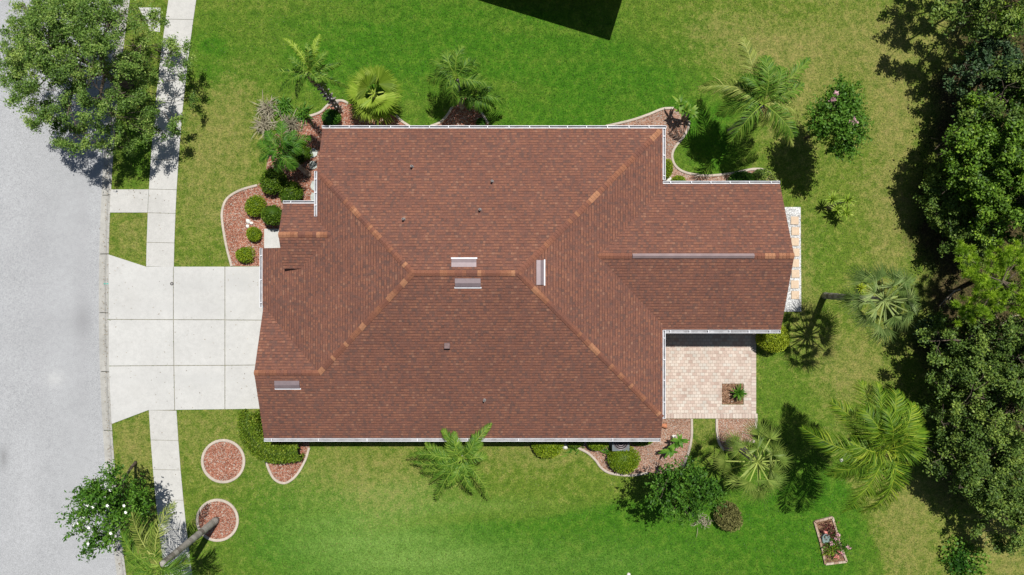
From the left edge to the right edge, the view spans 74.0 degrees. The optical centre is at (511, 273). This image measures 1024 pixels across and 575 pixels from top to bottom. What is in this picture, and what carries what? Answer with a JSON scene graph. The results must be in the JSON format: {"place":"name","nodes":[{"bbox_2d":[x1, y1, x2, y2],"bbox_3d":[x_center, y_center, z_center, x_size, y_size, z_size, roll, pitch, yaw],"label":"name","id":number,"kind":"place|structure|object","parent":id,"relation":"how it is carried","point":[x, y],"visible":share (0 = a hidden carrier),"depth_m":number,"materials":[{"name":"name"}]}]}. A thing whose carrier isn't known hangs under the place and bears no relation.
{"place":"outdoors","nodes":[
{"label":"outdoors","id":0,"kind":"place"},
{"bbox_2d":[0,0,119,574],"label":"road","id":1,"kind":"structure","parent":0,"point":[51,440],"depth_m":34.04,"materials":[{"name":"asphalt"}]},
{"bbox_2d":[99,0,129,574],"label":"kerb","id":2,"kind":"structure","parent":1,"relation":"on","point":[104,359],"depth_m":34.05,"materials":[{"name":"concrete"}]},
{"bbox_2d":[110,189,148,212],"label":"path","id":3,"kind":"structure","parent":0,"point":[124,200],"depth_m":33.91,"materials":[{"name":"concrete"}]},
{"bbox_2d":[139,7,160,31],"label":"path","id":4,"kind":"structure","parent":0,"point":[146,9],"depth_m":33.92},
{"bbox_2d":[149,410,191,574],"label":"sidewalk","id":5,"kind":"structure","parent":0,"point":[165,452],"depth_m":33.91,"materials":[{"name":"concrete"}]},
{"bbox_2d":[146,0,195,266],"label":"sidewalk","id":6,"kind":"structure","parent":0,"point":[161,220],"depth_m":33.91,"materials":[{"name":"concrete"}]},
{"bbox_2d":[108,254,262,423],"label":"driveway","id":7,"kind":"structure","parent":0,"point":[142,331],"depth_m":33.91,"materials":[{"name":"concrete"}]},
{"bbox_2d":[250,90,279,124],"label":"ornamental grass","id":8,"kind":"object","parent":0,"point":[264,107],"depth_m":33.71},
{"bbox_2d":[269,93,293,119],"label":"ornamental grass","id":9,"kind":"object","parent":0,"point":[283,105],"depth_m":33.78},
{"bbox_2d":[108,0,1023,574],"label":"lawn","id":10,"kind":"structure","parent":0,"point":[900,218],"depth_m":33.94,"materials":[{"name":"plant"}]},
{"bbox_2d":[0,0,199,157],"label":"oak tree","id":11,"kind":"object","parent":10,"relation":"on","point":[76,14],"visible":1,"depth_m":29.68,"materials":[{"name":"green plant"}]},
{"bbox_2d":[55,459,161,561],"bbox_3d":[-18.348,10.623,31.591,4.245,4.840,4.094,-17,90,0],"label":"flowering tree","id":12,"kind":"object","parent":10,"relation":"on","point":[98,498],"visible":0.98,"depth_m":30.35,"materials":[{"name":"green plant"}]},
{"bbox_2d":[199,501,235,538],"bbox_3d":[-14.685,12.324,33.943,2.022,0.115,2.029,0,90,0],"label":"gravel bed","id":13,"kind":"object","parent":10,"relation":"on","point":[225,525],"visible":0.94,"depth_m":33.92,"materials":[{"name":"gravel"}]},
{"bbox_2d":[119,501,219,574],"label":"palm tree","id":14,"kind":"object","parent":13,"relation":"on","point":[183,546],"visible":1,"depth_m":29.23,"materials":[{"name":"green plant"}]},
{"bbox_2d":[196,498,238,541],"bbox_3d":[-14.688,12.320,33.905,2.146,0.070,2.146,0,90,0],"label":"bed edging","id":15,"kind":"object","parent":13,"relation":"on","point":[231,505],"visible":0.94,"depth_m":33.87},
{"bbox_2d":[204,442,242,480],"bbox_3d":[-14.402,9.371,33.943,2.084,0.115,2.123,0,90,0],"label":"gravel bed","id":16,"kind":"object","parent":10,"relation":"on","point":[223,461],"visible":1,"depth_m":33.92,"materials":[{"name":"gravel"}]},
{"bbox_2d":[201,439,245,482],"bbox_3d":[-14.400,9.376,33.905,2.210,0.070,2.210,0,90,0],"label":"bed edging","id":17,"kind":"object","parent":16,"relation":"on","point":[234,444],"visible":1,"depth_m":33.87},
{"bbox_2d":[250,111,281,138],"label":"ornamental grass","id":18,"kind":"object","parent":10,"relation":"on","point":[263,122],"depth_m":33.71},
{"bbox_2d":[268,442,308,481],"bbox_3d":[-11.323,9.140,33.943,2.441,0.115,2.654,0,90,0],"label":"gravel bed","id":19,"kind":"object","parent":10,"relation":"on","point":[284,472],"visible":0.31,"depth_m":33.92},
{"bbox_2d":[236,408,305,465],"bbox_3d":[-12.022,8.235,33.441,3.969,1.057,1.972,35,90,0],"label":"hedge","id":20,"kind":"object","parent":19,"relation":"on","point":[250,428],"visible":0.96,"depth_m":33.08,"materials":[{"name":"green plant"}]},
{"bbox_2d":[265,447,309,483],"bbox_3d":[-11.124,9.656,33.905,2.368,0.070,1.661,-8,90,0],"label":"bed edging","id":21,"kind":"object","parent":19,"relation":"on","point":[292,478],"visible":0.9,"depth_m":33.87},
{"bbox_2d":[272,110,307,134],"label":"ornamental grass","id":22,"kind":"object","parent":10,"relation":"on","point":[291,124],"depth_m":33.71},
{"bbox_2d":[223,102,404,265],"bbox_3d":[-10.514,-4.905,33.942,11.260,0.115,4.757,-42,90,0],"label":"gravel bed","id":23,"kind":"object","parent":10,"relation":"on","point":[235,223],"visible":0.38,"depth_m":33.92,"materials":[{"name":"gravel"}]},
{"bbox_2d":[221,184,256,265],"bbox_3d":[-13.967,-2.572,33.905,1.390,0.070,4.309,17,90,0],"label":"bed edging","id":24,"kind":"object","parent":23,"relation":"on","point":[222,220],"visible":1,"depth_m":33.87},
{"bbox_2d":[235,246,255,263],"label":"shrub","id":25,"kind":"object","parent":23,"relation":"on","point":[243,254],"visible":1,"depth_m":33.48,"materials":[{"name":"green plant"}]},
{"bbox_2d":[246,227,261,241],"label":"shrub","id":26,"kind":"object","parent":23,"relation":"on","point":[254,234],"visible":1,"depth_m":33.52,"materials":[{"name":"green plant"}]},
{"bbox_2d":[244,194,266,216],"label":"shrub","id":27,"kind":"object","parent":23,"relation":"on","point":[254,205],"visible":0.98,"depth_m":33.36,"materials":[{"name":"green plant"}]},
{"bbox_2d":[261,205,281,225],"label":"shrub","id":28,"kind":"object","parent":23,"relation":"on","point":[271,215],"visible":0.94,"depth_m":32.98,"materials":[{"name":"green plant"}]},
{"bbox_2d":[264,229,279,247],"bbox_3d":[-11.744,-1.712,33.970,1.216,0.160,0.992,0,90,0],"label":"front step","id":29,"kind":"object","parent":23,"relation":"on","point":[271,239],"visible":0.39,"depth_m":33.89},
{"bbox_2d":[259,167,287,194],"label":"shrub","id":30,"kind":"object","parent":23,"relation":"on","point":[272,181],"visible":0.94,"depth_m":33.18,"materials":[{"name":"green plant"}]},
{"bbox_2d":[256,120,311,177],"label":"palm tree","id":31,"kind":"object","parent":23,"relation":"on","point":[289,146],"visible":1,"depth_m":31.21,"materials":[{"name":"green plant"}]},
{"bbox_2d":[279,180,303,202],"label":"shrub","id":32,"kind":"object","parent":23,"relation":"on","point":[291,191],"visible":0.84,"depth_m":33.30,"materials":[{"name":"green plant"}]},
{"bbox_2d":[290,143,312,163],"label":"shrub","id":33,"kind":"object","parent":23,"relation":"on","point":[304,156],"visible":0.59,"depth_m":33.36,"materials":[{"name":"green plant"}]},
{"bbox_2d":[293,102,313,128],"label":"ornamental grass","id":34,"kind":"object","parent":23,"relation":"on","point":[302,111],"depth_m":33.78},
{"bbox_2d":[269,34,349,112],"bbox_3d":[-8.694,-8.751,30.815,3.370,6.368,2.353,0,90,0],"label":"palm tree","id":35,"kind":"object","parent":23,"relation":"on","point":[317,77],"visible":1,"depth_m":28.45,"materials":[{"name":"plant"}]},
{"bbox_2d":[309,161,316,168],"bbox_3d":[-9.913,-5.384,33.928,0.374,0.085,0.428,0,90,0],"label":"flagstone","id":36,"kind":"object","parent":23,"relation":"on","point":[312,164],"visible":1,"depth_m":33.88,"materials":[{"name":"grey stone"}]},
{"bbox_2d":[310,148,317,157],"bbox_3d":[-9.913,-5.999,33.928,0.463,0.085,0.451,-24,90,0],"label":"flagstone","id":37,"kind":"object","parent":23,"relation":"on","point":[314,151],"visible":0.76,"depth_m":33.88,"materials":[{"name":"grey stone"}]},
{"bbox_2d":[310,99,348,116],"bbox_3d":[-9.216,-8.286,33.905,2.198,0.070,0.414,-19,90,0],"label":"bed edging","id":38,"kind":"object","parent":23,"relation":"on","point":[326,106],"visible":0.86,"depth_m":33.87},
{"bbox_2d":[321,108,341,124],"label":"shrub","id":39,"kind":"object","parent":23,"relation":"on","point":[331,116],"visible":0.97,"depth_m":33.24,"materials":[{"name":"green plant"}]},
{"bbox_2d":[345,63,405,124],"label":"fan palm","id":40,"kind":"object","parent":23,"relation":"on","point":[376,106],"visible":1,"depth_m":31.73,"materials":[{"name":"green plant"}]},
{"bbox_2d":[406,423,491,500],"bbox_3d":[-2.948,8.824,32.395,4.167,3.225,3.937,0,90,0],"label":"palm tree","id":41,"kind":"object","parent":10,"relation":"on","point":[451,465],"visible":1,"depth_m":31.27,"materials":[{"name":"green plant"}]},
{"bbox_2d":[439,98,487,124],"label":"gravel bed","id":42,"kind":"object","parent":10,"relation":"on","point":[458,116],"visible":0.45,"depth_m":33.92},
{"bbox_2d":[431,107,452,124],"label":"bed edging","id":43,"kind":"object","parent":42,"relation":"on","point":[445,117],"visible":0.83,"depth_m":33.87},
{"bbox_2d":[427,44,490,109],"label":"palm tree","id":44,"kind":"object","parent":42,"relation":"on","point":[449,73],"visible":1,"depth_m":30.89,"materials":[{"name":"green plant"}]},
{"bbox_2d":[450,71,505,113],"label":"palm tree","id":45,"kind":"object","parent":42,"relation":"on","point":[481,101],"visible":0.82,"depth_m":32.16,"materials":[{"name":"green plant"}]},
{"bbox_2d":[476,117,485,124],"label":"shrub","id":46,"kind":"object","parent":42,"relation":"on","point":[481,121],"visible":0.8,"depth_m":33.63,"materials":[{"name":"green plant"}]},
{"bbox_2d":[254,125,794,441],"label":"house","id":47,"kind":"structure","parent":10,"relation":"on","point":[513,283],"depth_m":30.41,"materials":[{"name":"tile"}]},
{"bbox_2d":[562,419,690,473],"bbox_3d":[4.884,8.672,33.942,8.171,0.115,2.816,0,90,0],"label":"gravel bed","id":48,"kind":"object","parent":10,"relation":"on","point":[652,458],"visible":0.4,"depth_m":33.92,"materials":[{"name":"gravel"}]},
{"bbox_2d":[531,442,564,458],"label":"shrub","id":49,"kind":"object","parent":48,"relation":"on","point":[553,449],"visible":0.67,"depth_m":33.15,"materials":[{"name":"green plant"}]},
{"bbox_2d":[560,447,584,456],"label":"ornamental grass","id":50,"kind":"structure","parent":48,"relation":"on","point":[571,448],"depth_m":33.82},
{"bbox_2d":[566,442,583,447],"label":"shrub","id":51,"kind":"object","parent":48,"relation":"on","point":[575,444],"visible":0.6,"depth_m":33.45,"materials":[{"name":"green plant"}]},
{"bbox_2d":[586,442,608,450],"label":"shrub","id":52,"kind":"object","parent":48,"relation":"on","point":[596,446],"visible":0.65,"depth_m":33.28,"materials":[{"name":"green plant"}]},
{"bbox_2d":[599,446,610,460],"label":"ornamental grass","id":53,"kind":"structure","parent":48,"relation":"on","point":[606,451],"depth_m":33.81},
{"bbox_2d":[578,448,647,476],"bbox_3d":[4.925,9.638,33.905,3.769,0.070,0.758,20,90,0],"label":"bed edging","id":54,"kind":"object","parent":48,"relation":"on","point":[605,470],"visible":0.93,"depth_m":33.87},
{"bbox_2d":[608,442,628,450],"bbox_3d":[5.312,8.265,33.562,1.000,0.796,1.000,0,90,0],"label":"air conditioner","id":55,"kind":"object","parent":48,"relation":"on","point":[618,446],"visible":0.48,"depth_m":33.18,"materials":[{"name":"paint"}]},
{"bbox_2d":[607,446,640,474],"bbox_3d":[5.509,9.188,33.458,1.663,1.005,1.482,0,90,0],"label":"shrub","id":56,"kind":"object","parent":48,"relation":"on","point":[626,461],"visible":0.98,"depth_m":33.16,"materials":[{"name":"green plant"}]},
{"bbox_2d":[630,442,652,445],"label":"shrub","id":57,"kind":"object","parent":48,"relation":"on","point":[641,443],"visible":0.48,"depth_m":33.44,"materials":[{"name":"green plant"}]},
{"bbox_2d":[659,433,689,457],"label":"leafy plant","id":58,"kind":"object","parent":48,"relation":"on","point":[677,443],"visible":1,"depth_m":33.10,"materials":[{"name":"green plant"}]},
{"bbox_2d":[607,107,673,124],"bbox_3d":[6.366,-7.803,33.905,3.525,0.070,0.231,-16,90,0],"label":"bed edging","id":59,"kind":"object","parent":10,"relation":"on","point":[642,116],"visible":0.95,"depth_m":33.87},
{"bbox_2d":[642,455,726,532],"bbox_3d":[7.505,9.640,31.320,3.639,5.365,3.109,-22,90,0],"label":"crape myrtle","id":60,"kind":"object","parent":10,"relation":"on","point":[704,487],"visible":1,"depth_m":29.52,"materials":[{"name":"green plant"}]},
{"bbox_2d":[682,419,692,466],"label":"bed edging","id":61,"kind":"object","parent":10,"relation":"on","point":[691,439],"visible":0.96,"depth_m":33.87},
{"bbox_2d":[619,109,772,180],"bbox_3d":[8.995,-6.043,33.942,8.697,0.115,4.362,0,90,0],"label":"gravel bed","id":62,"kind":"object","parent":10,"relation":"on","point":[674,123],"visible":0.38,"depth_m":33.92,"materials":[{"name":"gravel"}]},
{"bbox_2d":[666,158,672,178],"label":"shrub","id":63,"kind":"object","parent":62,"relation":"on","point":[669,167],"visible":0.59,"depth_m":33.37,"materials":[{"name":"green plant"}]},
{"bbox_2d":[671,175,686,180],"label":"shrub","id":64,"kind":"object","parent":62,"relation":"on","point":[678,178],"visible":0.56,"depth_m":33.56,"materials":[{"name":"green plant"}]},
{"bbox_2d":[672,94,698,121],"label":"leafy plant","id":65,"kind":"object","parent":62,"relation":"on","point":[683,110],"visible":1,"depth_m":32.74,"materials":[{"name":"green plant"}]},
{"bbox_2d":[728,171,754,180],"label":"shrub","id":66,"kind":"object","parent":62,"relation":"on","point":[742,176],"visible":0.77,"depth_m":33.48,"materials":[{"name":"green plant"}]},
{"bbox_2d":[753,168,777,180],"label":"shrub","id":67,"kind":"object","parent":62,"relation":"on","point":[760,174],"visible":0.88,"depth_m":33.46,"materials":[{"name":"green plant"}]},
{"bbox_2d":[715,419,724,450],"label":"bed edging","id":68,"kind":"object","parent":10,"relation":"on","point":[717,434],"visible":0.98,"depth_m":33.87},
{"bbox_2d":[671,121,780,186],"bbox_3d":[10.554,-5.112,33.905,5.659,0.070,2.384,32,90,0],"label":"bed edging","id":69,"kind":"object","parent":10,"relation":"on","point":[686,172],"visible":0.79,"depth_m":33.87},
{"bbox_2d":[713,500,742,532],"bbox_3d":[10.675,12.010,33.523,1.509,0.875,1.555,0,90,0],"label":"shrub","id":70,"kind":"object","parent":10,"relation":"on","point":[731,517],"visible":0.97,"depth_m":33.31,"materials":[{"name":"green plant"}]},
{"bbox_2d":[718,419,754,451],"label":"gravel bed","id":71,"kind":"object","parent":10,"relation":"on","point":[736,426],"visible":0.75,"depth_m":33.92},
{"bbox_2d":[707,415,792,506],"bbox_3d":[10.741,8.324,31.161,3.632,5.676,3.755,-37,90,0],"label":"fan palm","id":72,"kind":"object","parent":71,"relation":"on","point":[777,464],"visible":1,"depth_m":29.48,"materials":[{"name":"green plant"}]},
{"bbox_2d":[696,36,811,147],"bbox_3d":[10.674,-7.971,31.247,4.870,5.508,4.750,0,90,0],"label":"palm tree","id":73,"kind":"object","parent":10,"relation":"on","point":[760,88],"visible":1,"depth_m":29.35,"materials":[{"name":"green plant"}]},
{"bbox_2d":[755,325,789,352],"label":"shrub","id":74,"kind":"object","parent":10,"relation":"on","point":[771,342],"visible":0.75,"depth_m":32.83,"materials":[{"name":"green plant"}]},
{"bbox_2d":[784,207,800,311],"bbox_3d":[13.832,-0.680,33.940,1.201,0.120,5.252,0,90,0],"label":"gravel bed","id":75,"kind":"object","parent":10,"relation":"on","point":[792,305],"visible":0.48,"depth_m":33.92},
{"bbox_2d":[790,216,798,224],"bbox_3d":[14.090,-2.624,33.895,0.404,0.050,0.413,0,90,0],"label":"stepping stone","id":76,"kind":"object","parent":75,"relation":"on","point":[794,220],"visible":1,"depth_m":33.87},
{"bbox_2d":[791,227,798,234],"bbox_3d":[14.122,-2.093,33.895,0.391,0.050,0.401,0,90,0],"label":"stepping stone","id":77,"kind":"object","parent":75,"relation":"on","point":[794,230],"visible":1,"depth_m":33.87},
{"bbox_2d":[791,280,798,287],"bbox_3d":[14.096,0.563,33.895,0.393,0.050,0.403,0,90,0],"label":"stepping stone","id":78,"kind":"object","parent":75,"relation":"on","point":[794,283],"visible":1,"depth_m":33.87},
{"bbox_2d":[791,291,798,298],"bbox_3d":[14.115,1.094,33.895,0.396,0.050,0.406,0,90,0],"label":"stepping stone","id":79,"kind":"object","parent":75,"relation":"on","point":[794,294],"visible":1,"depth_m":33.87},
{"bbox_2d":[791,238,798,245],"bbox_3d":[14.102,-1.562,33.895,0.390,0.050,0.400,2,90,0],"label":"stepping stone","id":80,"kind":"object","parent":75,"relation":"on","point":[795,241],"visible":0.79,"depth_m":33.87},
{"bbox_2d":[791,270,799,277],"bbox_3d":[14.128,0.032,33.895,0.404,0.050,0.414,0,90,0],"label":"stepping stone","id":81,"kind":"object","parent":75,"relation":"on","point":[794,273],"visible":0.86,"depth_m":33.87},
{"bbox_2d":[792,259,798,266],"bbox_3d":[14.109,-0.499,33.895,0.402,0.050,0.412,0,90,0],"label":"stepping stone","id":82,"kind":"object","parent":75,"relation":"on","point":[795,262],"visible":0.64,"depth_m":33.87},
{"bbox_2d":[793,248,799,255],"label":"stepping stone","id":83,"kind":"object","parent":75,"relation":"on","point":[796,251],"visible":0.64,"depth_m":33.87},
{"bbox_2d":[813,514,850,564],"bbox_3d":[15.855,13.387,33.658,1.856,0.645,2.619,-34,90,0],"label":"flower bed","id":84,"kind":"object","parent":10,"relation":"on","point":[832,551],"visible":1,"depth_m":33.84,"materials":[{"name":"brick"}]},
{"bbox_2d":[821,533,829,542],"bbox_3d":[15.588,13.160,33.830,0.400,0.180,0.500,0,90,0],"label":"garden stone","id":85,"kind":"object","parent":84,"relation":"on","point":[823,540],"visible":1,"depth_m":33.74,"materials":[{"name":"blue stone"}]},
{"bbox_2d":[802,73,873,163],"bbox_3d":[14.530,-6.889,31.451,2.854,5.099,4.059,0,90,0],"label":"crape myrtle","id":86,"kind":"object","parent":10,"relation":"on","point":[846,118],"visible":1,"depth_m":30.00,"materials":[{"name":"green plant"}]},
{"bbox_2d":[825,191,856,219],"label":"yucca","id":87,"kind":"object","parent":10,"relation":"on","point":[844,211],"visible":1,"depth_m":33.02,"materials":[{"name":"green plant"}]},
{"bbox_2d":[798,379,931,513],"bbox_3d":[15.052,7.339,30.249,4.490,7.600,5.703,-29,90,0],"label":"palm tree","id":88,"kind":"object","parent":10,"relation":"on","point":[883,421],"visible":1,"depth_m":27.59,"materials":[{"name":"green plant"}]},
{"bbox_2d":[821,262,921,348],"bbox_3d":[15.415,1.327,30.432,3.666,7.119,3.968,0,90,0],"label":"fan palm","id":89,"kind":"object","parent":10,"relation":"on","point":[859,300],"visible":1,"depth_m":28.23,"materials":[{"name":"green plant"}]},
{"bbox_2d":[913,315,948,350],"bbox_3d":[20.645,2.834,33.354,2.154,1.213,1.639,21,90,0],"label":"shrub","id":90,"kind":"object","parent":10,"relation":"on","point":[943,345],"visible":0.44,"depth_m":33.09,"materials":[{"name":"green plant"}]},
{"bbox_2d":[911,159,976,225],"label":"woodland tree","id":91,"kind":"object","parent":10,"relation":"on","point":[934,186],"visible":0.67,"depth_m":31.97,"materials":[{"name":"green plant"}]},
{"bbox_2d":[918,359,977,418],"bbox_3d":[21.514,5.829,33.215,2.369,1.489,3.311,34,90,0],"label":"shrub","id":92,"kind":"object","parent":10,"relation":"on","point":[934,395],"visible":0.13,"depth_m":33.12,"materials":[{"name":"green plant"}]},
{"bbox_2d":[924,174,995,237],"bbox_3d":[21.878,-3.302,33.214,3.707,1.491,3.430,0,90,0],"label":"shrub","id":93,"kind":"object","parent":10,"relation":"on","point":[936,226],"visible":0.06,"depth_m":33.15,"materials":[{"name":"green plant"}]},
{"bbox_2d":[940,534,991,574],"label":"shrub","id":94,"kind":"object","parent":10,"relation":"on","point":[961,564],"visible":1,"depth_m":33.57,"materials":[{"name":"green plant"}]},
{"bbox_2d":[910,8,1023,514],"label":"undergrowth","id":95,"kind":"object","parent":10,"relation":"on","point":[945,229],"visible":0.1,"depth_m":33.75,"materials":[{"name":"green plant"}]},
{"bbox_2d":[914,302,1023,414],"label":"woodland tree","id":96,"kind":"object","parent":10,"relation":"on","point":[957,363],"visible":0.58,"depth_m":30.49,"materials":[{"name":"green plant"}]},
{"bbox_2d":[937,209,1001,278],"bbox_3d":[21.709,-1.520,32.495,3.349,3.185,2.901,38,90,0],"label":"woodland tree","id":97,"kind":"object","parent":10,"relation":"on","point":[959,230],"visible":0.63,"depth_m":31.87,"materials":[{"name":"green plant"}]},
{"bbox_2d":[917,390,1023,495],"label":"woodland tree","id":98,"kind":"object","parent":10,"relation":"on","point":[974,445],"visible":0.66,"depth_m":30.55,"materials":[{"name":"green plant"}]},
{"bbox_2d":[927,0,1023,62],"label":"woodland tree","id":99,"kind":"object","parent":10,"relation":"on","point":[983,16],"visible":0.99,"depth_m":30.24,"materials":[{"name":"green plant"}]},
{"bbox_2d":[933,84,1023,220],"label":"woodland tree","id":100,"kind":"object","parent":10,"relation":"on","point":[978,147],"visible":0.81,"depth_m":30.06,"materials":[{"name":"green plant"}]},
{"bbox_2d":[942,35,1023,119],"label":"woodland tree","id":101,"kind":"object","parent":10,"relation":"on","point":[973,79],"visible":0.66,"depth_m":31.05,"materials":[{"name":"green plant"}]},
{"bbox_2d":[944,342,1023,478],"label":"woodland tree","id":102,"kind":"object","parent":10,"relation":"on","point":[1017,398],"visible":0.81,"depth_m":29.73,"materials":[{"name":"green plant"}]},
{"bbox_2d":[947,428,1023,521],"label":"woodland tree","id":103,"kind":"object","parent":10,"relation":"on","point":[981,494],"visible":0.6,"depth_m":30.59,"materials":[{"name":"green plant"}]},
{"bbox_2d":[947,280,1023,396],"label":"woodland tree","id":104,"kind":"object","parent":10,"relation":"on","point":[1011,330],"visible":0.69,"depth_m":29.48,"materials":[{"name":"green plant"}]},
{"bbox_2d":[951,238,1023,326],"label":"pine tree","id":105,"kind":"object","parent":10,"relation":"on","point":[994,286],"visible":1,"depth_m":28.87,"materials":[{"name":"green plant"}]},
{"bbox_2d":[956,50,1023,152],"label":"woodland tree","id":106,"kind":"object","parent":10,"relation":"on","point":[998,108],"visible":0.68,"depth_m":30.04,"materials":[{"name":"green plant"}]},
{"bbox_2d":[959,156,1023,247],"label":"woodland tree","id":107,"kind":"object","parent":10,"relation":"on","point":[988,214],"visible":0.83,"depth_m":30.04,"materials":[{"name":"green plant"}]},
{"bbox_2d":[966,470,1023,556],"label":"woodland tree","id":108,"kind":"object","parent":10,"relation":"on","point":[1014,520],"visible":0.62,"depth_m":31.23,"materials":[{"name":"green plant"}]},
{"bbox_2d":[986,1,1023,37],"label":"tree","id":109,"kind":"object","parent":10,"relation":"on","point":[1000,19],"visible":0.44,"depth_m":32.86,"materials":[{"name":"green plant"}]},
{"bbox_2d":[691,513,711,536],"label":"ornamental grass","id":110,"kind":"object","parent":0,"point":[704,520],"depth_m":33.80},
{"bbox_2d":[666,333,756,417],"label":"patio","id":111,"kind":"structure","parent":0,"point":[701,368],"depth_m":33.90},
{"bbox_2d":[722,384,742,403],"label":"gravel bed","id":112,"kind":"object","parent":111,"relation":"on","point":[727,395],"visible":0.81,"depth_m":33.93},
{"bbox_2d":[731,383,746,400],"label":"yucca","id":113,"kind":"object","parent":112,"relation":"on","point":[740,393],"visible":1,"depth_m":33.53,"materials":[{"name":"green plant"}]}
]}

